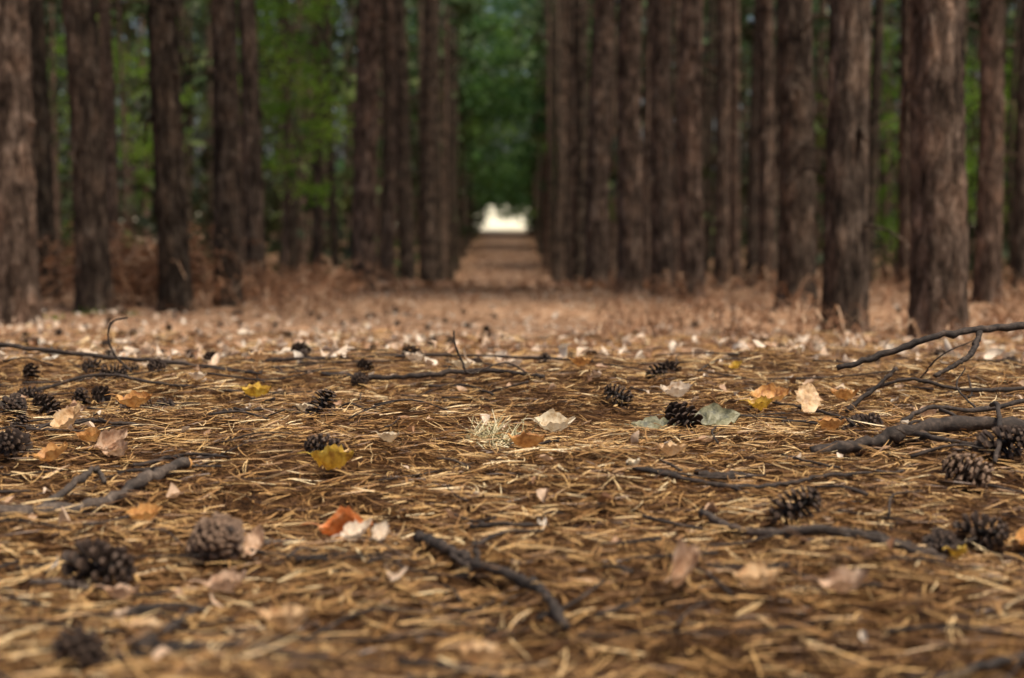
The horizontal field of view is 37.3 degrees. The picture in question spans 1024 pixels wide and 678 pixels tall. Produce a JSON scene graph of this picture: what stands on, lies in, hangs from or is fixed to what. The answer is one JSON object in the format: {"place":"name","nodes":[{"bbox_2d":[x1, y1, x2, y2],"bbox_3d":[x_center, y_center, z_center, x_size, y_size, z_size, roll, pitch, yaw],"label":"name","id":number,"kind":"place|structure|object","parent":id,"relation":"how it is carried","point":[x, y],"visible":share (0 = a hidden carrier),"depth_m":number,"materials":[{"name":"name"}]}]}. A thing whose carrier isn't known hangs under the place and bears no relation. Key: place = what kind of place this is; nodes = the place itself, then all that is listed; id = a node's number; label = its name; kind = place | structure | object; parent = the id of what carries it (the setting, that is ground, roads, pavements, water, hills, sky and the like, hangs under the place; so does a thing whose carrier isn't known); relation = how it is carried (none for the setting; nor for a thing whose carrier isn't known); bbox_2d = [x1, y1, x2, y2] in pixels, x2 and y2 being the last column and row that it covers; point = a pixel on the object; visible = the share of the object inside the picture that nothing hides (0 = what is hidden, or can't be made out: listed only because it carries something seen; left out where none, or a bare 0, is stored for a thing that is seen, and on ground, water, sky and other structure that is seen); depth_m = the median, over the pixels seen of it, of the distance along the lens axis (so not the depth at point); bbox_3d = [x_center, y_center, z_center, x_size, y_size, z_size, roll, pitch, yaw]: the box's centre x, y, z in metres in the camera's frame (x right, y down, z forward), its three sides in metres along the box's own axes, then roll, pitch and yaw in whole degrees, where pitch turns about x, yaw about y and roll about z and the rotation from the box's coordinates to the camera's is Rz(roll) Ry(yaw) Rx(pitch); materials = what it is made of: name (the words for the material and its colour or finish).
{"place":"outdoors","nodes":[
{"label":"outdoors","id":0,"kind":"place"},
{"bbox_2d":[124,602,206,612],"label":"fallen twig","id":1,"kind":"object","parent":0,"point":[143,608],"visible":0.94,"depth_m":1.37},
{"bbox_2d":[395,232,579,289],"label":"forest path","id":2,"kind":"structure","parent":0,"point":[496,239],"depth_m":67.65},
{"bbox_2d":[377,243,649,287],"bbox_3d":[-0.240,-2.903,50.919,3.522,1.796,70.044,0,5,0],"label":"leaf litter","id":3,"kind":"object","parent":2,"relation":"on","point":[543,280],"visible":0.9,"depth_m":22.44,"materials":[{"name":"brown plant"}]},
{"bbox_2d":[0,205,1023,677],"bbox_3d":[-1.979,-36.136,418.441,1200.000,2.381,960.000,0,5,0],"label":"ground","id":4,"kind":"structure","parent":0,"point":[526,305],"depth_m":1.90,"materials":[{"name":"plant"}]},
{"bbox_2d":[0,392,27,419],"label":"pine cone","id":5,"kind":"object","parent":4,"relation":"on","point":[15,401],"visible":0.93,"depth_m":2.46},
{"bbox_2d":[0,428,33,459],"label":"pine cone","id":6,"kind":"object","parent":4,"relation":"on","point":[13,441],"visible":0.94,"depth_m":2.05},
{"bbox_2d":[0,0,44,324],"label":"pine tree","id":7,"kind":"object","parent":4,"relation":"on","point":[20,296],"visible":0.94,"depth_m":7.87,"materials":[{"name":"brown plant"}]},
{"bbox_2d":[32,394,60,417],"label":"pine cone","id":8,"kind":"object","parent":4,"relation":"on","point":[46,403],"visible":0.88,"depth_m":2.64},
{"bbox_2d":[29,0,67,299],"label":"pine tree","id":9,"kind":"object","parent":4,"relation":"on","point":[45,218],"visible":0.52,"depth_m":11.44,"materials":[{"name":"brown plant"}]},
{"bbox_2d":[44,6,69,174],"bbox_3d":[-7.431,-3.158,21.800,3.260,5.260,3.378,0,5,0],"label":"beech sapling","id":10,"kind":"object","parent":4,"relation":"on","point":[58,59],"visible":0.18,"depth_m":22.10,"materials":[{"name":"green wood"}]},
{"bbox_2d":[41,403,80,429],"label":"fallen leaf","id":11,"kind":"object","parent":4,"relation":"on","point":[67,417],"visible":0.96,"depth_m":2.21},
{"bbox_2d":[51,624,109,677],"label":"pine cone","id":12,"kind":"object","parent":4,"relation":"on","point":[81,646],"visible":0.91,"depth_m":1.15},
{"bbox_2d":[0,457,192,520],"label":"fallen branch","id":13,"kind":"object","parent":4,"relation":"on","point":[141,480],"visible":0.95,"depth_m":1.81,"materials":[{"name":"wood"}]},
{"bbox_2d":[59,538,136,593],"bbox_3d":[-0.403,0.222,1.483,0.078,0.056,0.054,-2,-12,28],"label":"pine cone","id":14,"kind":"object","parent":4,"relation":"on","point":[108,563],"visible":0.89,"depth_m":1.47,"materials":[{"name":"plant"}]},
{"bbox_2d":[47,18,152,244],"bbox_3d":[-10.483,-4.606,37.704,4.255,7.114,4.488,0,5,0],"label":"beech sapling","id":15,"kind":"object","parent":4,"relation":"on","point":[66,125],"visible":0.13,"depth_m":37.68,"materials":[{"name":"green plant"}]},
{"bbox_2d":[46,0,182,313],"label":"pine tree","id":16,"kind":"object","parent":4,"relation":"on","point":[94,287],"visible":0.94,"depth_m":9.34,"materials":[{"name":"brown plant"}]},
{"bbox_2d":[97,0,143,180],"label":"pine tree","id":17,"kind":"object","parent":4,"relation":"on","point":[100,45],"visible":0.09,"depth_m":20.73,"materials":[{"name":"brown plant"}]},
{"bbox_2d":[96,0,149,292],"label":"pine tree","id":18,"kind":"object","parent":4,"relation":"on","point":[111,143],"visible":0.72,"depth_m":17.78,"materials":[{"name":"brown plant"}]},
{"bbox_2d":[59,0,200,265],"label":"beech sapling","id":19,"kind":"object","parent":4,"relation":"on","point":[148,145],"visible":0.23,"depth_m":33.66,"materials":[{"name":"green plant"}]},
{"bbox_2d":[0,342,261,373],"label":"fallen branch","id":20,"kind":"object","parent":4,"relation":"on","point":[51,350],"visible":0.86,"depth_m":3.29,"materials":[{"name":"brown wood"}]},
{"bbox_2d":[31,373,244,393],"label":"fallen branch","id":21,"kind":"object","parent":4,"relation":"on","point":[107,374],"visible":0.79,"depth_m":2.94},
{"bbox_2d":[108,616,168,637],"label":"fallen leaf","id":22,"kind":"object","parent":4,"relation":"on","point":[137,626],"visible":0.94,"depth_m":1.26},
{"bbox_2d":[37,219,277,307],"bbox_3d":[-2.977,-0.517,10.649,2.949,0.649,2.051,2,6,23],"label":"dead bracken","id":23,"kind":"object","parent":4,"relation":"on","point":[147,274],"visible":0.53,"depth_m":10.26,"materials":[{"name":"plant"}]},
{"bbox_2d":[132,0,195,312],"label":"pine tree","id":24,"kind":"object","parent":4,"relation":"on","point":[170,203],"visible":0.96,"depth_m":9.55,"materials":[{"name":"brown plant"}]},
{"bbox_2d":[116,0,244,306],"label":"pine tree","id":25,"kind":"object","parent":4,"relation":"on","point":[227,166],"visible":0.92,"depth_m":10.48,"materials":[{"name":"brown plant"}]},
{"bbox_2d":[186,513,244,565],"bbox_3d":[-0.304,0.210,1.580,0.058,0.059,0.076,10,-31,-29],"label":"pine cone","id":26,"kind":"object","parent":4,"relation":"on","point":[217,536],"visible":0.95,"depth_m":1.56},
{"bbox_2d":[186,569,245,591],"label":"fallen leaf","id":27,"kind":"object","parent":4,"relation":"on","point":[224,581],"visible":1,"depth_m":1.46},
{"bbox_2d":[39,259,405,316],"bbox_3d":[-4.874,-0.511,14.084,8.000,0.766,10.229,0,5,0],"label":"dead bracken","id":28,"kind":"object","parent":4,"relation":"on","point":[284,294],"visible":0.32,"depth_m":10.11,"materials":[{"name":"plant"}]},
{"bbox_2d":[129,604,326,660],"bbox_3d":[-0.258,0.246,1.246,0.109,0.028,0.249,-4,6,-35],"label":"fallen branch","id":29,"kind":"object","parent":4,"relation":"on","point":[153,640],"visible":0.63,"depth_m":1.21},
{"bbox_2d":[238,0,270,299],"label":"pine tree","id":30,"kind":"object","parent":4,"relation":"on","point":[253,181],"visible":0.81,"depth_m":12.27,"materials":[{"name":"brown plant"}]},
{"bbox_2d":[136,252,383,306],"bbox_3d":[-1.998,-0.467,11.680,2.141,0.429,2.589,0,5,0],"label":"dead bracken","id":31,"kind":"object","parent":4,"relation":"on","point":[328,283],"visible":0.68,"depth_m":11.59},
{"bbox_2d":[242,603,311,630],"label":"fallen leaf","id":32,"kind":"object","parent":4,"relation":"on","point":[293,616],"visible":0.99,"depth_m":1.29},
{"bbox_2d":[194,0,378,240],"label":"beech sapling","id":33,"kind":"object","parent":4,"relation":"on","point":[273,194],"visible":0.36,"depth_m":29.52,"materials":[{"name":"green plant"}]},
{"bbox_2d":[261,0,332,287],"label":"pine tree","id":34,"kind":"object","parent":4,"relation":"on","point":[292,243],"visible":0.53,"depth_m":23.84,"materials":[{"name":"brown plant"}]},
{"bbox_2d":[236,0,381,290],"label":"beech sapling","id":35,"kind":"object","parent":4,"relation":"on","point":[287,110],"visible":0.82,"depth_m":18.05,"materials":[{"name":"green plant"}]},
{"bbox_2d":[279,0,356,289],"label":"pine tree","id":36,"kind":"object","parent":4,"relation":"on","point":[317,228],"visible":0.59,"depth_m":19.80,"materials":[{"name":"brown plant"}]},
{"bbox_2d":[305,388,336,420],"bbox_3d":[-0.294,0.105,2.341,0.045,0.060,0.048,24,-9,5],"label":"pine cone","id":37,"kind":"object","parent":4,"relation":"on","point":[323,403],"visible":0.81,"depth_m":2.34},
{"bbox_2d":[297,444,353,470],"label":"fallen leaf","id":38,"kind":"object","parent":4,"relation":"on","point":[332,457],"visible":1,"depth_m":1.95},
{"bbox_2d":[300,0,352,288],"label":"pine tree","id":39,"kind":"object","parent":4,"relation":"on","point":[333,225],"visible":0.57,"depth_m":23.76,"materials":[{"name":"brown plant"}]},
{"bbox_2d":[300,505,372,538],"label":"fallen leaf","id":40,"kind":"object","parent":4,"relation":"on","point":[339,519],"visible":0.7,"depth_m":1.70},
{"bbox_2d":[298,0,465,292],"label":"pine tree","id":41,"kind":"object","parent":4,"relation":"on","point":[364,209],"visible":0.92,"depth_m":15.25,"materials":[{"name":"brown plant"}]},
{"bbox_2d":[338,0,467,288],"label":"pine tree","id":42,"kind":"object","parent":4,"relation":"on","point":[405,231],"visible":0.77,"depth_m":22.69,"materials":[{"name":"brown plant"}]},
{"bbox_2d":[378,0,443,290],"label":"pine tree","id":43,"kind":"object","parent":4,"relation":"on","point":[390,182],"visible":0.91,"depth_m":18.82,"materials":[{"name":"brown plant"}]},
{"bbox_2d":[236,353,593,362],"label":"fallen branch","id":44,"kind":"object","parent":4,"relation":"on","point":[403,355],"visible":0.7,"depth_m":3.49,"materials":[{"name":"wood"}]},
{"bbox_2d":[382,0,478,287],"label":"pine tree","id":45,"kind":"object","parent":4,"relation":"on","point":[428,240],"visible":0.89,"depth_m":26.66,"materials":[{"name":"brown plant"}]},
{"bbox_2d":[321,368,544,380],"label":"fallen branch","id":46,"kind":"object","parent":4,"relation":"on","point":[442,373],"visible":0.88,"depth_m":3.08,"materials":[{"name":"wood"}]},
{"bbox_2d":[406,0,538,201],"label":"beech tree","id":47,"kind":"object","parent":4,"relation":"on","point":[486,81],"visible":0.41,"depth_m":70.42,"materials":[{"name":"green plant"}]},
{"bbox_2d":[439,640,510,665],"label":"fallen leaf","id":48,"kind":"object","parent":4,"relation":"on","point":[475,652],"visible":0.95,"depth_m":1.18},
{"bbox_2d":[412,0,541,224],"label":"beech tree","id":49,"kind":"object","parent":4,"relation":"on","point":[492,191],"visible":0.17,"depth_m":90.90,"materials":[{"name":"green plant"}]},
{"bbox_2d":[439,0,530,228],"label":"beech tree","id":50,"kind":"object","parent":4,"relation":"on","point":[497,181],"visible":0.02,"depth_m":104.87,"materials":[{"name":"green plant"}]},
{"bbox_2d":[412,531,570,630],"bbox_3d":[-0.014,0.219,1.467,0.042,0.036,0.362,-2,6,-25],"label":"fallen branch","id":51,"kind":"object","parent":4,"relation":"on","point":[463,558],"visible":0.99,"depth_m":1.48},
{"bbox_2d":[458,3,555,222],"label":"beech tree","id":52,"kind":"object","parent":4,"relation":"on","point":[522,187],"visible":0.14,"depth_m":97.95,"materials":[{"name":"green plant"}]},
{"bbox_2d":[0,312,1018,366],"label":"leaf litter","id":53,"kind":"object","parent":4,"relation":"on","point":[990,354],"visible":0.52,"depth_m":4.85,"materials":[{"name":"beige plant"}]},
{"bbox_2d":[464,0,555,191],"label":"beech tree","id":54,"kind":"object","parent":4,"relation":"on","point":[526,142],"visible":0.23,"depth_m":78.23,"materials":[{"name":"green plant"}]},
{"bbox_2d":[0,332,1023,677],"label":"twig litter","id":55,"kind":"object","parent":4,"relation":"on","point":[454,622],"visible":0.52,"depth_m":1.54,"materials":[{"name":"brown plant"}]},
{"bbox_2d":[0,325,1023,364],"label":"pine needle litter","id":56,"kind":"object","parent":4,"relation":"on","point":[211,348],"visible":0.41,"depth_m":5.35,"materials":[{"name":"plant"}]},
{"bbox_2d":[0,288,1023,368],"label":"leaf litter","id":57,"kind":"object","parent":4,"relation":"on","point":[483,347],"visible":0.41,"depth_m":6.10,"materials":[{"name":"brown plant"}]},
{"bbox_2d":[2,359,1023,664],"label":"leaf litter","id":58,"kind":"object","parent":4,"relation":"on","point":[542,495],"visible":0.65,"depth_m":1.86,"materials":[{"name":"brown plant"}]},
{"bbox_2d":[21,300,1018,375],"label":"pine cone litter","id":59,"kind":"object","parent":4,"relation":"on","point":[363,363],"visible":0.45,"depth_m":4.67,"materials":[{"name":"plant"}]},
{"bbox_2d":[289,282,755,319],"bbox_3d":[0.017,-0.392,13.459,3.162,0.459,8.940,0,5,0],"label":"dead bracken","id":60,"kind":"object","parent":4,"relation":"on","point":[549,289],"visible":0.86,"depth_m":11.64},
{"bbox_2d":[44,0,1019,287],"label":"distant foliage","id":61,"kind":"object","parent":4,"relation":"on","point":[200,164],"visible":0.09,"depth_m":43.47,"materials":[{"name":"green plant"}]},
{"bbox_2d":[44,0,1020,287],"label":"distant pine forest","id":62,"kind":"object","parent":4,"relation":"on","point":[552,240],"visible":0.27,"depth_m":45.17,"materials":[{"name":"brown plant"}]},
{"bbox_2d":[521,409,574,431],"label":"fallen leaf","id":63,"kind":"object","parent":4,"relation":"on","point":[551,420],"visible":0.95,"depth_m":2.31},
{"bbox_2d":[528,18,592,200],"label":"beech tree","id":64,"kind":"object","parent":4,"relation":"on","point":[539,124],"visible":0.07,"depth_m":59.22,"materials":[{"name":"green plant"}]},
{"bbox_2d":[515,0,616,289],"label":"pine tree","id":65,"kind":"object","parent":4,"relation":"on","point":[581,69],"visible":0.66,"depth_m":23.73,"materials":[{"name":"brown plant"}]},
{"bbox_2d":[528,0,615,287],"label":"pine tree","id":66,"kind":"object","parent":4,"relation":"on","point":[572,134],"visible":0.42,"depth_m":28.65,"materials":[{"name":"brown plant"}]},
{"bbox_2d":[554,0,644,294],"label":"pine tree","id":67,"kind":"object","parent":4,"relation":"on","point":[628,187],"visible":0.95,"depth_m":14.27,"materials":[{"name":"brown plant"}]},
{"bbox_2d":[531,0,678,290],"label":"pine tree","id":68,"kind":"object","parent":4,"relation":"on","point":[597,243],"visible":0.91,"depth_m":16.82,"materials":[{"name":"brown plant"}]},
{"bbox_2d":[641,1,678,290],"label":"pine tree","id":69,"kind":"object","parent":4,"relation":"on","point":[646,197],"visible":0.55,"depth_m":18.38,"materials":[{"name":"brown plant"}]},
{"bbox_2d":[565,0,759,296],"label":"pine tree","id":70,"kind":"object","parent":4,"relation":"on","point":[661,192],"visible":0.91,"depth_m":13.31,"materials":[{"name":"brown plant"}]},
{"bbox_2d":[627,0,733,300],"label":"pine tree","id":71,"kind":"object","parent":4,"relation":"on","point":[689,145],"visible":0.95,"depth_m":11.87,"materials":[{"name":"brown plant"}]},
{"bbox_2d":[664,537,703,586],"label":"fallen leaf","id":72,"kind":"object","parent":4,"relation":"on","point":[685,559],"visible":1,"depth_m":1.40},
{"bbox_2d":[665,401,702,431],"bbox_3d":[0.260,0.122,2.317,0.051,0.053,0.068,32,9,-40],"label":"pine cone","id":73,"kind":"object","parent":4,"relation":"on","point":[681,417],"visible":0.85,"depth_m":2.31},
{"bbox_2d":[693,402,740,426],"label":"fallen leaf","id":74,"kind":"object","parent":4,"relation":"on","point":[713,414],"visible":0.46,"depth_m":2.41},
{"bbox_2d":[702,0,749,288],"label":"pine tree","id":75,"kind":"object","parent":4,"relation":"on","point":[735,237],"visible":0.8,"depth_m":20.80,"materials":[{"name":"brown plant"}]},
{"bbox_2d":[702,0,758,290],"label":"pine tree","id":76,"kind":"object","parent":4,"relation":"on","point":[722,198],"visible":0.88,"depth_m":15.84,"materials":[{"name":"brown plant"}]},
{"bbox_2d":[715,561,782,587],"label":"fallen leaf","id":77,"kind":"object","parent":4,"relation":"on","point":[756,574],"visible":1,"depth_m":1.40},
{"bbox_2d":[730,0,778,287],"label":"pine tree","id":78,"kind":"object","parent":4,"relation":"on","point":[751,197],"visible":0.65,"depth_m":16.84,"materials":[{"name":"brown plant"}]},
{"bbox_2d":[736,0,777,293],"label":"pine tree","id":79,"kind":"object","parent":4,"relation":"on","point":[767,200],"visible":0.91,"depth_m":13.85,"materials":[{"name":"brown plant"}]},
{"bbox_2d":[626,463,903,492],"bbox_3d":[0.316,0.167,1.854,0.352,0.027,0.102,0,5,0],"label":"fallen branch","id":80,"kind":"object","parent":4,"relation":"on","point":[654,471],"visible":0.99,"depth_m":1.85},
{"bbox_2d":[768,486,821,526],"bbox_3d":[0.315,0.186,1.681,0.060,0.047,0.045,-27,17,-3],"label":"pine cone","id":81,"kind":"object","parent":4,"relation":"on","point":[813,499],"visible":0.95,"depth_m":1.68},
{"bbox_2d":[574,265,1023,323],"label":"dead bracken","id":82,"kind":"object","parent":4,"relation":"on","point":[735,282],"visible":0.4,"depth_m":11.80,"materials":[{"name":"plant"}]},
{"bbox_2d":[577,294,1023,342],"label":"dead bracken","id":83,"kind":"object","parent":4,"relation":"on","point":[799,318],"visible":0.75,"depth_m":6.74,"materials":[{"name":"plant"}]},
{"bbox_2d":[794,382,822,413],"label":"fallen leaf","id":84,"kind":"object","parent":4,"relation":"on","point":[808,399],"visible":0.91,"depth_m":2.62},
{"bbox_2d":[723,0,901,310],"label":"pine tree","id":85,"kind":"object","parent":4,"relation":"on","point":[796,259],"visible":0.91,"depth_m":10.31,"materials":[{"name":"brown plant"}]},
{"bbox_2d":[698,509,945,565],"bbox_3d":[0.310,0.206,1.610,0.297,0.036,0.062,4,7,40],"label":"fallen branch","id":86,"kind":"object","parent":4,"relation":"on","point":[713,519],"visible":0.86,"depth_m":1.57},
{"bbox_2d":[802,566,869,592],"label":"fallen leaf","id":87,"kind":"object","parent":4,"relation":"on","point":[842,579],"visible":1,"depth_m":1.39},
{"bbox_2d":[778,0,908,333],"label":"pine tree","id":88,"kind":"object","parent":4,"relation":"on","point":[845,280],"visible":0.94,"depth_m":7.20,"materials":[{"name":"brown plant"}]},
{"bbox_2d":[826,0,899,287],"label":"pine tree","id":89,"kind":"object","parent":4,"relation":"on","point":[876,84],"visible":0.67,"depth_m":23.18,"materials":[{"name":"brown plant"}]},
{"bbox_2d":[842,412,883,432],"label":"pine cone","id":90,"kind":"object","parent":4,"relation":"on","point":[869,417],"visible":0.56,"depth_m":2.38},
{"bbox_2d":[817,19,978,260],"bbox_3d":[8.590,-3.960,32.792,3.764,6.289,3.943,-3,6,-28],"label":"beech sapling","id":91,"kind":"object","parent":4,"relation":"on","point":[880,190],"visible":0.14,"depth_m":32.20,"materials":[{"name":"green plant"}]},
{"bbox_2d":[809,415,1023,458],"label":"fallen branch","id":92,"kind":"object","parent":4,"relation":"on","point":[958,423],"visible":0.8,"depth_m":2.09,"materials":[{"name":"wood"}]},
{"bbox_2d":[869,0,978,291],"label":"pine tree","id":93,"kind":"object","parent":4,"relation":"on","point":[903,162],"visible":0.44,"depth_m":14.88,"materials":[{"name":"brown plant"}]},
{"bbox_2d":[836,322,1023,412],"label":"fallen branch","id":94,"kind":"object","parent":4,"relation":"on","point":[980,330],"visible":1,"depth_m":2.61,"materials":[{"name":"wood"}]},
{"bbox_2d":[898,0,971,339],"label":"pine tree","id":95,"kind":"object","parent":4,"relation":"on","point":[938,259],"visible":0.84,"depth_m":6.08,"materials":[{"name":"brown plant"}]},
{"bbox_2d":[921,527,960,561],"bbox_3d":[0.451,0.218,1.596,0.041,0.043,0.054,-5,-22,2],"label":"pine cone","id":96,"kind":"object","parent":4,"relation":"on","point":[938,539],"visible":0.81,"depth_m":1.58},
{"bbox_2d":[866,340,1023,392],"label":"fallen branch","id":97,"kind":"object","parent":4,"relation":"on","point":[978,389],"visible":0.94,"depth_m":2.73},
{"bbox_2d":[893,367,1023,430],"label":"fallen branch","id":98,"kind":"object","parent":4,"relation":"on","point":[943,409],"visible":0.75,"depth_m":2.46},
{"bbox_2d":[941,452,993,492],"bbox_3d":[0.559,0.165,1.871,0.064,0.049,0.049,24,41,24],"label":"pine cone","id":99,"kind":"object","parent":4,"relation":"on","point":[976,473],"visible":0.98,"depth_m":1.86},
{"bbox_2d":[936,652,1023,677],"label":"fallen branch","id":100,"kind":"object","parent":4,"relation":"on","point":[995,663],"visible":0.98,"depth_m":1.20,"materials":[{"name":"wood"}]},
{"bbox_2d":[952,511,1009,551],"bbox_3d":[0.513,0.210,1.657,0.060,0.043,0.042,-1,-1,43],"label":"pine cone","id":101,"kind":"object","parent":4,"relation":"on","point":[985,534],"visible":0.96,"depth_m":1.65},
{"bbox_2d":[964,32,1017,224],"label":"beech sapling","id":102,"kind":"object","parent":4,"relation":"on","point":[1008,68],"visible":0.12,"depth_m":41.65,"materials":[{"name":"green wood"}]},
{"bbox_2d":[965,0,1023,304],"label":"pine tree","id":103,"kind":"object","parent":4,"relation":"on","point":[987,275],"visible":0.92,"depth_m":10.85,"materials":[{"name":"brown plant"}]},
{"bbox_2d":[973,425,1023,461],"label":"pine cone","id":104,"kind":"object","parent":4,"relation":"on","point":[1009,440],"visible":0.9,"depth_m":1.99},
{"bbox_2d":[1005,0,1023,298],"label":"pine tree","id":105,"kind":"object","parent":4,"relation":"on","point":[1018,244],"visible":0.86,"depth_m":11.93,"materials":[{"name":"brown plant"}]},
{"bbox_2d":[48,0,1014,204],"label":"sky","id":106,"kind":"structure","parent":0,"point":[197,120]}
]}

